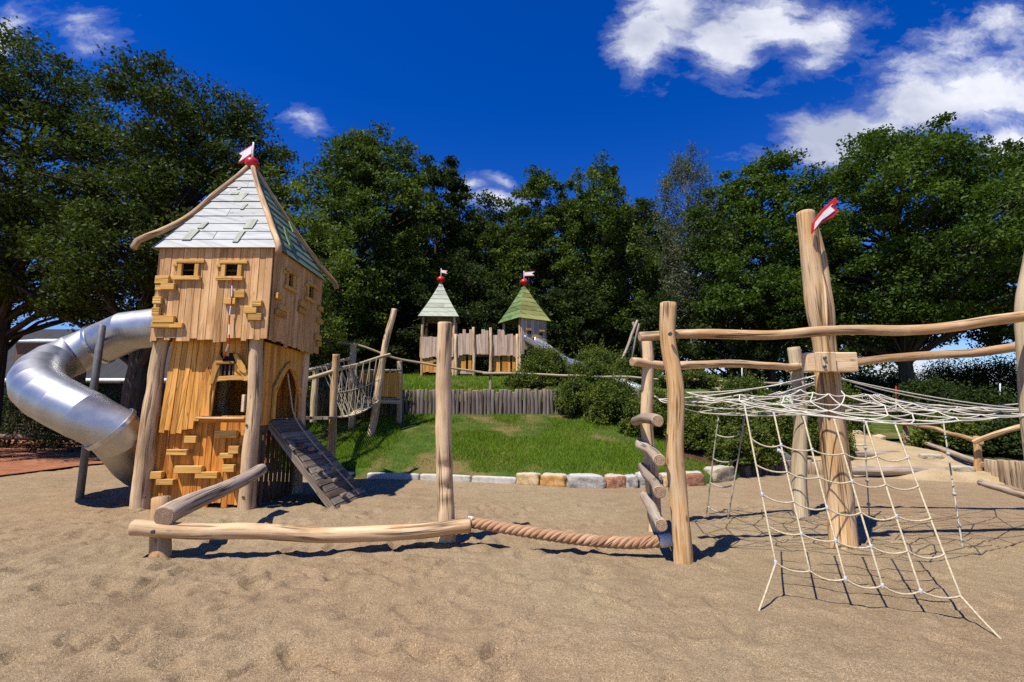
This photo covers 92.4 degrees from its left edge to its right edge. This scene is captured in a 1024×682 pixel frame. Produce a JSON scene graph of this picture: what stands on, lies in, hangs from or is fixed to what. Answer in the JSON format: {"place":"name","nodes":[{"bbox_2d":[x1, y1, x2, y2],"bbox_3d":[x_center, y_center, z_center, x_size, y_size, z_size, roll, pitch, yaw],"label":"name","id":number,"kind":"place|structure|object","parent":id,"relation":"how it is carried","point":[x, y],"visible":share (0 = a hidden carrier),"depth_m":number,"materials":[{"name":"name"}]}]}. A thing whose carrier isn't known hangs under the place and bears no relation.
{"place":"outdoors","nodes":[
{"label":"outdoors","id":0,"kind":"place"},
{"bbox_2d":[0,418,285,474],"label":"mulch ground","id":1,"kind":"structure","parent":0,"point":[16,460],"depth_m":16.17,"materials":[{"name":"red plant"}]},
{"bbox_2d":[265,412,741,487],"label":"lawn","id":2,"kind":"structure","parent":0,"point":[362,472],"depth_m":12.71,"materials":[{"name":"green plant"}]},
{"bbox_2d":[306,380,329,420],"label":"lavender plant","id":3,"kind":"object","parent":2,"relation":"on","point":[322,409],"visible":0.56,"depth_m":15.16,"materials":[{"name":"plant"}]},
{"bbox_2d":[358,308,402,436],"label":"bridge platform","id":4,"kind":"structure","parent":2,"relation":"on","point":[390,384],"depth_m":14.43,"materials":[{"name":"brown wood"}]},
{"bbox_2d":[0,462,1023,681],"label":"sand","id":5,"kind":"structure","parent":0,"point":[91,590],"depth_m":4.37,"materials":[{"name":"beige sand"}]},
{"bbox_2d":[6,309,171,498],"bbox_3d":[-7.523,1.082,9.045,3.550,4.028,2.544,0,-8,0],"label":"tube slide","id":6,"kind":"object","parent":5,"relation":"on","point":[44,388],"visible":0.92,"depth_m":8.22,"materials":[{"name":"silver metal"}]},
{"bbox_2d":[129,142,338,509],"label":"play tower","id":7,"kind":"structure","parent":5,"relation":"on","point":[208,427],"depth_m":8.31,"materials":[{"name":"brown wood"}]},
{"bbox_2d":[171,259,205,279],"bbox_3d":[-5.484,-1.203,8.336,0.539,0.358,0.115,0,-8,0],"label":"window frame","id":8,"kind":"structure","parent":7,"relation":"in","point":[179,262],"depth_m":8.31,"materials":[{"name":"brown wood"}]},
{"bbox_2d":[215,260,247,280],"bbox_3d":[-4.751,-1.192,8.334,0.528,0.350,0.115,0,-8,0],"label":"window frame","id":9,"kind":"structure","parent":7,"relation":"in","point":[223,263],"depth_m":8.30,"materials":[{"name":"brown wood"}]},
{"bbox_2d":[128,464,470,557],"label":"balance beam","id":10,"kind":"structure","parent":5,"relation":"on","point":[161,528],"depth_m":5.57,"materials":[{"name":"brown wood"}]},
{"bbox_2d":[468,516,672,548],"bbox_3d":[0.608,2.199,5.615,2.369,0.274,0.170,-2,-8,12],"label":"hawser rope","id":11,"kind":"object","parent":10,"relation":"attached to","point":[609,541],"visible":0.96,"depth_m":5.53,"materials":[{"name":"brown fabric"}]},
{"bbox_2d":[268,420,367,508],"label":"climbing ramp","id":12,"kind":"structure","parent":5,"relation":"on","point":[307,458],"depth_m":8.71,"materials":[{"name":"grey wood"}]},
{"bbox_2d":[367,472,419,479],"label":"kerb slab","id":13,"kind":"structure","parent":5,"relation":"on","point":[400,476],"depth_m":11.61,"materials":[{"name":"stone"}]},
{"bbox_2d":[435,321,455,542],"bbox_3d":[-0.784,1.260,6.089,0.279,3.063,0.406,5,-10,-33],"label":"standing log","id":14,"kind":"object","parent":5,"relation":"on","point":[444,467],"visible":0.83,"depth_m":6.09,"materials":[{"name":"brown wood"}]},
{"bbox_2d":[472,475,516,483],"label":"kerb slab","id":15,"kind":"structure","parent":5,"relation":"on","point":[497,479],"depth_m":11.00,"materials":[{"name":"stone"}]},
{"bbox_2d":[631,301,692,564],"bbox_3d":[1.745,1.211,6.002,0.401,3.131,1.713,-1,-8,4],"label":"log ladder","id":16,"kind":"object","parent":5,"relation":"on","point":[646,419],"visible":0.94,"depth_m":5.33,"materials":[{"name":"orange wood"}]},
{"bbox_2d":[629,358,800,369],"bbox_3d":[3.013,0.352,7.127,2.916,0.174,0.142,3,-9,-17],"label":"top rail","id":17,"kind":"object","parent":16,"relation":"attached to","point":[654,364],"visible":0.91,"depth_m":7.08,"materials":[{"name":"brown wood"}]},
{"bbox_2d":[787,346,809,518],"bbox_3d":[4.398,1.541,7.566,0.417,2.938,0.254,4,-9,-26],"label":"post","id":18,"kind":"object","parent":5,"relation":"on","point":[799,468],"visible":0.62,"depth_m":7.51,"materials":[{"name":"brown wood"}]},
{"bbox_2d":[785,343,1015,371],"bbox_3d":[6.245,0.217,7.554,3.970,0.505,0.228,-1,-8,5],"label":"top rail","id":19,"kind":"object","parent":18,"relation":"attached to","point":[963,353],"visible":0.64,"depth_m":7.50,"materials":[{"name":"brown wood"}]},
{"bbox_2d":[796,197,858,549],"bbox_3d":[3.822,0.482,5.984,0.646,4.622,0.540,0,-8,0],"label":"mast post","id":20,"kind":"object","parent":5,"relation":"on","point":[825,362],"visible":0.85,"depth_m":5.95,"materials":[{"name":"orange wood"}]},
{"bbox_2d":[654,375,1023,638],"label":"climbing net","id":21,"kind":"object","parent":20,"relation":"attached to","point":[750,399],"visible":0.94,"depth_m":5.22,"materials":[{"name":"white fabric"}]},
{"bbox_2d":[706,415,745,518],"bbox_3d":[3.249,1.916,7.542,0.142,1.543,0.731,7,-10,-39],"label":"rope ladder","id":22,"kind":"object","parent":21,"relation":"hanging from","point":[737,459],"visible":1,"depth_m":7.49,"materials":[{"name":"fabric"}]},
{"bbox_2d":[977,479,1023,498],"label":"edging log","id":23,"kind":"object","parent":5,"relation":"on","point":[1004,489],"visible":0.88,"depth_m":9.74,"materials":[{"name":"grey wood"}]},
{"bbox_2d":[983,459,1023,489],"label":"palisade","id":24,"kind":"object","parent":5,"relation":"on","point":[1009,472],"visible":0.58,"depth_m":10.73,"materials":[{"name":"beige wood"}]},
{"bbox_2d":[1014,254,1023,455],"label":"side post","id":25,"kind":"object","parent":5,"relation":"on","point":[1019,326],"visible":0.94,"depth_m":6.21,"materials":[{"name":"brown wood"}]},
{"bbox_2d":[638,311,1023,340],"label":"top rail","id":26,"kind":"object","parent":25,"relation":"attached to","point":[952,326],"visible":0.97,"depth_m":5.84,"materials":[{"name":"brown wood"}]},
{"bbox_2d":[0,405,1023,479],"bbox_3d":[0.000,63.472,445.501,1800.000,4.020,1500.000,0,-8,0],"label":"ground","id":27,"kind":"structure","parent":0,"point":[995,456],"depth_m":13.69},
{"bbox_2d":[0,374,80,447],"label":"shrub","id":28,"kind":"object","parent":27,"relation":"on","point":[10,407],"visible":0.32,"depth_m":21.13,"materials":[{"name":"green plant"}]},
{"bbox_2d":[4,339,86,433],"bbox_3d":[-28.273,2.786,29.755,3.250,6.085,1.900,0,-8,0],"label":"shed","id":29,"kind":"structure","parent":27,"relation":"on","point":[21,349],"depth_m":29.43,"materials":[{"name":"white paint"}]},
{"bbox_2d":[11,375,122,451],"bbox_3d":[-17.685,2.903,20.636,5.176,3.388,4.950,5,-10,-33],"label":"shrub","id":30,"kind":"object","parent":27,"relation":"on","point":[64,445],"visible":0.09,"depth_m":20.12,"materials":[{"name":"green plant"}]},
{"bbox_2d":[0,15,154,426],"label":"oak tree","id":31,"kind":"object","parent":27,"relation":"on","point":[15,84],"visible":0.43,"depth_m":17.02,"materials":[{"name":"green plant"}]},
{"bbox_2d":[1,329,171,429],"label":"house","id":32,"kind":"structure","parent":27,"relation":"on","point":[112,374],"depth_m":33.38,"materials":[{"name":"stone"}]},
{"bbox_2d":[0,40,306,417],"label":"oak tree","id":33,"kind":"object","parent":27,"relation":"on","point":[173,196],"visible":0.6,"depth_m":14.46,"materials":[{"name":"green plant"}]},
{"bbox_2d":[260,163,363,459],"bbox_3d":[-6.838,-0.602,13.675,4.485,8.781,4.039,8,-11,-43],"label":"hazel tree","id":34,"kind":"object","parent":27,"relation":"on","point":[330,333],"visible":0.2,"depth_m":14.16,"materials":[{"name":"green plant"}]},
{"bbox_2d":[286,343,390,457],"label":"rope bridge","id":35,"kind":"structure","parent":27,"relation":"on","point":[352,406],"depth_m":13.23,"materials":[{"name":"brown wood"}]},
{"bbox_2d":[308,253,377,385],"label":"understory tree","id":36,"kind":"object","parent":27,"relation":"on","point":[352,291],"visible":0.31,"depth_m":22.61,"materials":[{"name":"green plant"}]},
{"bbox_2d":[283,120,449,379],"bbox_3d":[-8.973,-4.172,27.760,11.685,16.944,12.376,0,-8,0],"label":"ash tree","id":37,"kind":"object","parent":27,"relation":"on","point":[367,169],"visible":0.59,"depth_m":26.55,"materials":[{"name":"green plant"}]},
{"bbox_2d":[324,249,434,373],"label":"understory tree","id":38,"kind":"object","parent":27,"relation":"on","point":[407,294],"visible":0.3,"depth_m":25.34,"materials":[{"name":"green plant"}]},
{"bbox_2d":[339,327,419,379],"bbox_3d":[-6.582,0.724,25.270,4.832,2.944,4.451,0,-8,0],"label":"shrub","id":39,"kind":"object","parent":27,"relation":"on","point":[362,356],"visible":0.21,"depth_m":24.56,"materials":[{"name":"green plant"}]},
{"bbox_2d":[373,153,504,342],"bbox_3d":[-5.124,-4.797,31.520,7.074,15.368,8.880,-6,-10,36],"label":"ash tree","id":40,"kind":"object","parent":27,"relation":"on","point":[462,236],"visible":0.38,"depth_m":31.54,"materials":[{"name":"green plant"}]},
{"bbox_2d":[418,268,460,376],"bbox_3d":[-3.441,-0.791,23.450,1.876,5.522,1.937,0,-8,-3],"label":"castle turret","id":41,"kind":"object","parent":27,"relation":"on","point":[438,307],"visible":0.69,"depth_m":22.69,"materials":[{"name":"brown wood"}]},
{"bbox_2d":[412,246,513,371],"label":"understory tree","id":42,"kind":"object","parent":27,"relation":"on","point":[479,312],"visible":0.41,"depth_m":26.85,"materials":[{"name":"green plant"}]},
{"bbox_2d":[454,327,518,376],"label":"castle bridge","id":43,"kind":"structure","parent":27,"relation":"on","point":[498,347],"depth_m":22.42,"materials":[{"name":"brown wood"}]},
{"bbox_2d":[437,189,540,332],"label":"ash tree","id":44,"kind":"object","parent":27,"relation":"on","point":[488,203],"visible":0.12,"depth_m":36.24,"materials":[{"name":"green plant"}]},
{"bbox_2d":[488,370,491,388],"bbox_3d":[-0.742,1.518,16.803,0.143,1.068,0.121,0,-8,0],"label":"terrace post","id":45,"kind":"object","parent":27,"relation":"on","point":[490,381],"visible":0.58,"depth_m":16.77,"materials":[{"name":"brown wood"}]},
{"bbox_2d":[338,342,483,373],"bbox_3d":[-3.240,0.598,16.843,5.442,1.128,0.196,0,-8,-2],"label":"terrace rail","id":46,"kind":"object","parent":45,"relation":"attached to","point":[406,360],"visible":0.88,"depth_m":16.82,"materials":[{"name":"brown wood"}]},
{"bbox_2d":[483,372,814,385],"bbox_3d":[4.875,1.319,16.918,11.751,0.465,0.166,0,-8,-2],"label":"terrace rail","id":47,"kind":"object","parent":45,"relation":"attached to","point":[537,374],"visible":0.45,"depth_m":16.79,"materials":[{"name":"brown wood"}]},
{"bbox_2d":[394,389,638,414],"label":"palisade wall","id":48,"kind":"structure","parent":27,"relation":"on","point":[487,401],"depth_m":15.91,"materials":[{"name":"grey wood"}]},
{"bbox_2d":[477,279,564,371],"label":"understory tree","id":49,"kind":"object","parent":27,"relation":"on","point":[511,327],"visible":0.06,"depth_m":28.51,"materials":[{"name":"green plant"}]},
{"bbox_2d":[501,368,546,388],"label":"shrub","id":50,"kind":"object","parent":27,"relation":"on","point":[524,380],"visible":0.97,"depth_m":16.57,"materials":[{"name":"green plant"}]},
{"bbox_2d":[498,271,550,372],"bbox_3d":[0.581,-0.728,23.439,1.845,5.396,1.880,5,-10,-32],"label":"castle turret","id":51,"kind":"object","parent":27,"relation":"on","point":[525,313],"visible":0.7,"depth_m":22.94,"materials":[{"name":"green wood"}]},
{"bbox_2d":[516,472,540,484],"bbox_3d":[0.397,3.080,10.902,0.568,0.325,0.400,-4,-9,24],"label":"kerb stone","id":52,"kind":"object","parent":27,"relation":"on","point":[527,478],"visible":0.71,"depth_m":10.75,"materials":[{"name":"stone"}]},
{"bbox_2d":[469,164,605,356],"bbox_3d":[2.401,-4.292,32.195,9.890,14.501,7.379,7,-10,-39],"label":"ash tree","id":53,"kind":"object","parent":27,"relation":"on","point":[530,240],"visible":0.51,"depth_m":31.18,"materials":[{"name":"green plant"}]},
{"bbox_2d":[516,337,571,385],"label":"shrub","id":54,"kind":"object","parent":27,"relation":"on","point":[546,360],"visible":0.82,"depth_m":17.81,"materials":[{"name":"green plant"}]},
{"bbox_2d":[540,472,566,486],"bbox_3d":[0.919,3.049,10.688,0.608,0.319,0.407,-3,-9,21],"label":"kerb stone","id":55,"kind":"object","parent":27,"relation":"on","point":[554,479],"visible":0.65,"depth_m":10.53,"materials":[{"name":"orange stone"}]},
{"bbox_2d":[532,273,612,371],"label":"understory tree","id":56,"kind":"object","parent":27,"relation":"on","point":[578,298],"visible":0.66,"depth_m":26.95,"materials":[{"name":"green plant"}]},
{"bbox_2d":[550,370,594,415],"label":"shrub","id":57,"kind":"object","parent":27,"relation":"on","point":[569,400],"visible":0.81,"depth_m":15.50,"materials":[{"name":"green plant"}]},
{"bbox_2d":[566,473,605,488],"bbox_3d":[1.578,3.000,10.435,0.847,0.350,0.396,-1,-8,7],"label":"kerb stone","id":58,"kind":"object","parent":27,"relation":"on","point":[586,480],"visible":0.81,"depth_m":10.27,"materials":[{"name":"white stone"}]},
{"bbox_2d":[557,351,617,385],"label":"shrub","id":59,"kind":"object","parent":27,"relation":"on","point":[589,368],"visible":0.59,"depth_m":17.16,"materials":[{"name":"green plant"}]},
{"bbox_2d":[566,333,628,378],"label":"shrub","id":60,"kind":"object","parent":27,"relation":"on","point":[599,352],"visible":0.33,"depth_m":20.24,"materials":[{"name":"green plant"}]},
{"bbox_2d":[576,377,630,423],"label":"shrub","id":61,"kind":"object","parent":27,"relation":"on","point":[612,396],"visible":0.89,"depth_m":14.49,"materials":[{"name":"green plant"}]},
{"bbox_2d":[553,149,667,357],"bbox_3d":[6.101,-4.550,31.144,6.880,14.751,7.995,0,-8,0],"label":"ash tree","id":62,"kind":"object","parent":27,"relation":"on","point":[608,213],"visible":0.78,"depth_m":29.72,"materials":[{"name":"green plant"}]},
{"bbox_2d":[583,371,640,418],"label":"shrub","id":63,"kind":"object","parent":27,"relation":"on","point":[629,389],"visible":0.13,"depth_m":15.00,"materials":[{"name":"green plant"}]},
{"bbox_2d":[604,473,625,487],"bbox_3d":[2.190,3.002,10.446,0.489,0.342,0.425,0,-8,0],"label":"kerb stone","id":64,"kind":"object","parent":27,"relation":"on","point":[615,480],"visible":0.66,"depth_m":10.27,"materials":[{"name":"pink stone"}]},
{"bbox_2d":[610,351,665,382],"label":"shrub","id":65,"kind":"object","parent":27,"relation":"on","point":[624,367],"visible":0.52,"depth_m":18.10,"materials":[{"name":"green plant"}]},
{"bbox_2d":[616,394,666,435],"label":"shrub","id":66,"kind":"object","parent":27,"relation":"on","point":[626,426],"visible":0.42,"depth_m":13.39,"materials":[{"name":"green plant"}]},
{"bbox_2d":[591,196,699,359],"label":"ash tree","id":67,"kind":"object","parent":27,"relation":"on","point":[642,209],"visible":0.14,"depth_m":35.28,"materials":[{"name":"green plant"}]},
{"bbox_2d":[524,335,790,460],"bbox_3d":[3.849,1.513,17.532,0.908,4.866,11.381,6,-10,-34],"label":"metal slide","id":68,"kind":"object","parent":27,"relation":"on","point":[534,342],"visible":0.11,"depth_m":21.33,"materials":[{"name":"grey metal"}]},
{"bbox_2d":[614,290,714,373],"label":"understory tree","id":69,"kind":"object","parent":27,"relation":"on","point":[650,309],"visible":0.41,"depth_m":25.95,"materials":[{"name":"green plant"}]},
{"bbox_2d":[653,369,720,387],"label":"shrub","id":70,"kind":"object","parent":27,"relation":"on","point":[689,376],"visible":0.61,"depth_m":16.80,"materials":[{"name":"green plant"}]},
{"bbox_2d":[630,138,751,370],"bbox_3d":[10.627,-4.817,28.962,7.059,14.738,7.032,0,-8,0],"label":"birch tree","id":71,"kind":"object","parent":27,"relation":"on","point":[682,284],"visible":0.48,"depth_m":28.67,"materials":[{"name":"green plant"}]},
{"bbox_2d":[662,410,720,449],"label":"shrub","id":72,"kind":"object","parent":27,"relation":"on","point":[696,428],"visible":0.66,"depth_m":12.33,"materials":[{"name":"green plant"}]},
{"bbox_2d":[663,390,724,427],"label":"shrub","id":73,"kind":"object","parent":27,"relation":"on","point":[693,408],"visible":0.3,"depth_m":13.47,"materials":[{"name":"green plant"}]},
{"bbox_2d":[686,471,704,485],"bbox_3d":[3.908,3.034,10.750,0.584,0.380,0.406,2,-8,-12],"label":"kerb stone","id":74,"kind":"object","parent":27,"relation":"on","point":[695,478],"visible":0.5,"depth_m":10.58,"materials":[{"name":"pink stone"}]},
{"bbox_2d":[703,465,734,482],"bbox_3d":[4.826,3.111,11.417,0.917,0.414,0.396,6,-10,-37],"label":"kerb stone","id":75,"kind":"object","parent":27,"relation":"on","point":[722,473],"visible":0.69,"depth_m":11.22,"materials":[{"name":"stone"}]},
{"bbox_2d":[658,203,801,392],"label":"background tree","id":76,"kind":"object","parent":27,"relation":"on","point":[761,374],"visible":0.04,"depth_m":40.18,"materials":[{"name":"green plant"}]},
{"bbox_2d":[701,419,761,465],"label":"shrub","id":77,"kind":"object","parent":27,"relation":"on","point":[726,449],"visible":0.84,"depth_m":11.91,"materials":[{"name":"green plant"}]},
{"bbox_2d":[684,289,784,379],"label":"understory tree","id":78,"kind":"object","parent":27,"relation":"on","point":[714,353],"visible":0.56,"depth_m":23.69,"materials":[{"name":"green plant"}]},
{"bbox_2d":[705,397,776,454],"bbox_3d":[5.891,2.298,13.245,1.968,1.649,1.905,0,-8,0],"label":"shrub","id":79,"kind":"object","parent":27,"relation":"on","point":[736,421],"visible":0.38,"depth_m":12.96,"materials":[{"name":"green plant"}]},
{"bbox_2d":[706,370,790,409],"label":"shrub","id":80,"kind":"object","parent":27,"relation":"on","point":[738,383],"visible":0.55,"depth_m":15.89,"materials":[{"name":"green plant"}]},
{"bbox_2d":[735,416,787,468],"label":"shrub","id":81,"kind":"object","parent":27,"relation":"on","point":[772,456],"visible":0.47,"depth_m":12.32,"materials":[{"name":"green plant"}]},
{"bbox_2d":[674,142,870,401],"bbox_3d":[13.182,-3.204,25.268,8.669,14.276,10.654,-6,-10,37],"label":"maple tree","id":82,"kind":"object","parent":27,"relation":"on","point":[775,187],"visible":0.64,"depth_m":24.52,"materials":[{"name":"green plant"}]},
{"bbox_2d":[752,399,815,454],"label":"shrub","id":83,"kind":"object","parent":27,"relation":"on","point":[785,425],"visible":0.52,"depth_m":13.40,"materials":[{"name":"green plant"}]},
{"bbox_2d":[750,460,822,474],"bbox_3d":[7.255,3.286,12.444,2.393,0.532,0.499,-1,-8,9],"label":"palisade","id":84,"kind":"object","parent":27,"relation":"on","point":[811,468],"visible":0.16,"depth_m":12.46,"materials":[{"name":"brown wood"}]},
{"bbox_2d":[807,418,859,459],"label":"shrub","id":85,"kind":"object","parent":27,"relation":"on","point":[815,442],"visible":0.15,"depth_m":13.91,"materials":[{"name":"green plant"}]},
{"bbox_2d":[766,238,913,401],"bbox_3d":[26.886,-2.503,41.885,12.889,16.675,14.153,0,-8,0],"label":"background tree","id":86,"kind":"object","parent":27,"relation":"on","point":[786,376],"visible":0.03,"depth_m":39.16,"materials":[{"name":"green plant"}]},
{"bbox_2d":[807,375,877,431],"bbox_3d":[11.687,2.268,17.746,2.574,2.130,2.649,0,-8,0],"label":"shrub","id":87,"kind":"object","parent":27,"relation":"on","point":[847,400],"visible":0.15,"depth_m":17.28,"materials":[{"name":"green plant"}]},
{"bbox_2d":[720,111,1023,400],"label":"maple tree","id":88,"kind":"object","parent":27,"relation":"on","point":[914,277],"visible":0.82,"depth_m":20.40,"materials":[{"name":"green plant"}]},
{"bbox_2d":[840,362,916,410],"bbox_3d":[20.357,2.515,27.739,5.576,3.071,5.901,5,-9,-29],"label":"shrub","id":89,"kind":"object","parent":27,"relation":"on","point":[889,381],"visible":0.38,"depth_m":27.18,"materials":[{"name":"green plant"}]},
{"bbox_2d":[880,363,971,422],"bbox_3d":[15.893,2.074,18.887,2.834,2.406,3.234,-7,-10,39],"label":"shrub","id":90,"kind":"object","parent":27,"relation":"on","point":[936,388],"visible":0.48,"depth_m":18.47,"materials":[{"name":"green plant"}]},
{"bbox_2d":[901,411,993,450],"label":"shrub","id":91,"kind":"object","parent":27,"relation":"on","point":[967,428],"visible":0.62,"depth_m":14.14,"materials":[{"name":"green plant"}]},
{"bbox_2d":[914,357,1017,393],"bbox_3d":[24.022,2.081,26.486,6.078,3.634,5.746,-6,-10,36],"label":"shrub","id":92,"kind":"object","parent":27,"relation":"on","point":[947,369],"visible":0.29,"depth_m":26.03,"materials":[{"name":"green plant"}]},
{"bbox_2d":[922,137,1023,348],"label":"maple tree","id":93,"kind":"object","parent":27,"relation":"on","point":[986,340],"visible":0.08,"depth_m":23.78,"materials":[{"name":"green plant"}]},
{"bbox_2d":[929,381,1016,423],"bbox_3d":[16.065,2.238,16.863,3.480,1.948,3.440,0,-8,0],"label":"shrub","id":94,"kind":"object","parent":27,"relation":"on","point":[981,397],"visible":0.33,"depth_m":16.51,"materials":[{"name":"green plant"}]},
{"bbox_2d":[973,436,982,470],"bbox_3d":[11.104,2.930,11.702,0.302,1.316,0.183,0,-8,0],"label":"fence post","id":95,"kind":"object","parent":27,"relation":"on","point":[977,451],"visible":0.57,"depth_m":11.68,"materials":[{"name":"orange wood"}]},
{"bbox_2d":[905,436,983,466],"bbox_3d":[11.898,3.006,13.657,0.178,0.548,4.396,-3,-9,20],"label":"fence rail","id":96,"kind":"object","parent":95,"relation":"attached to","point":[952,452],"visible":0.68,"depth_m":12.94,"materials":[{"name":"brown wood"}]},
{"bbox_2d":[972,424,1019,443],"bbox_3d":[11.452,2.076,11.302,1.329,0.648,0.213,-5,-9,30],"label":"fence rail","id":97,"kind":"object","parent":95,"relation":"attached to","point":[996,434],"visible":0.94,"depth_m":11.34,"materials":[{"name":"brown wood"}]},
{"bbox_2d":[955,341,1017,396],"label":"shrub","id":98,"kind":"object","parent":27,"relation":"on","point":[1008,370],"visible":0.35,"depth_m":25.79,"materials":[{"name":"green plant"}]},
{"bbox_2d":[962,410,1022,455],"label":"shrub","id":99,"kind":"object","parent":27,"relation":"on","point":[1010,443],"visible":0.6,"depth_m":13.32,"materials":[{"name":"green plant"}]},
{"bbox_2d":[976,386,1018,422],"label":"shrub","id":100,"kind":"object","parent":27,"relation":"on","point":[1013,401],"visible":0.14,"depth_m":15.32,"materials":[{"name":"green plant"}]},
{"bbox_2d":[0,0,1023,403],"label":"sky","id":101,"kind":"structure","parent":0,"point":[502,88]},
{"bbox_2d":[357,376,721,407],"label":"terrace lawn","id":102,"kind":"structure","parent":0,"point":[532,389],"depth_m":16.28,"materials":[{"name":"green plant"}]},
{"bbox_2d":[403,373,659,391],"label":"grass","id":103,"kind":"structure","parent":102,"relation":"on","point":[423,384],"depth_m":18.55,"materials":[{"name":"green plant"}]},
{"bbox_2d":[660,425,735,465],"bbox_3d":[5.800,2.738,13.622,3.600,1.357,4.056,0,-8,0],"label":"bark bed","id":104,"kind":"object","parent":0,"point":[694,454],"visible":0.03,"depth_m":12.11,"materials":[{"name":"wood"}]},
{"bbox_2d":[662,375,915,438],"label":"lawn","id":105,"kind":"structure","parent":0,"point":[888,431],"depth_m":17.52,"materials":[{"name":"green plant"}]},
{"bbox_2d":[715,384,1004,483],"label":"path","id":106,"kind":"structure","parent":0,"point":[932,474],"depth_m":12.66,"materials":[{"name":"beige sand"}]},
{"bbox_2d":[852,465,946,475],"bbox_3d":[9.336,3.163,11.978,2.677,0.239,0.226,0,-8,0],"label":"log step","id":107,"kind":"object","parent":106,"relation":"on","point":[886,470],"visible":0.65,"depth_m":11.89,"materials":[{"name":"grey wood"}]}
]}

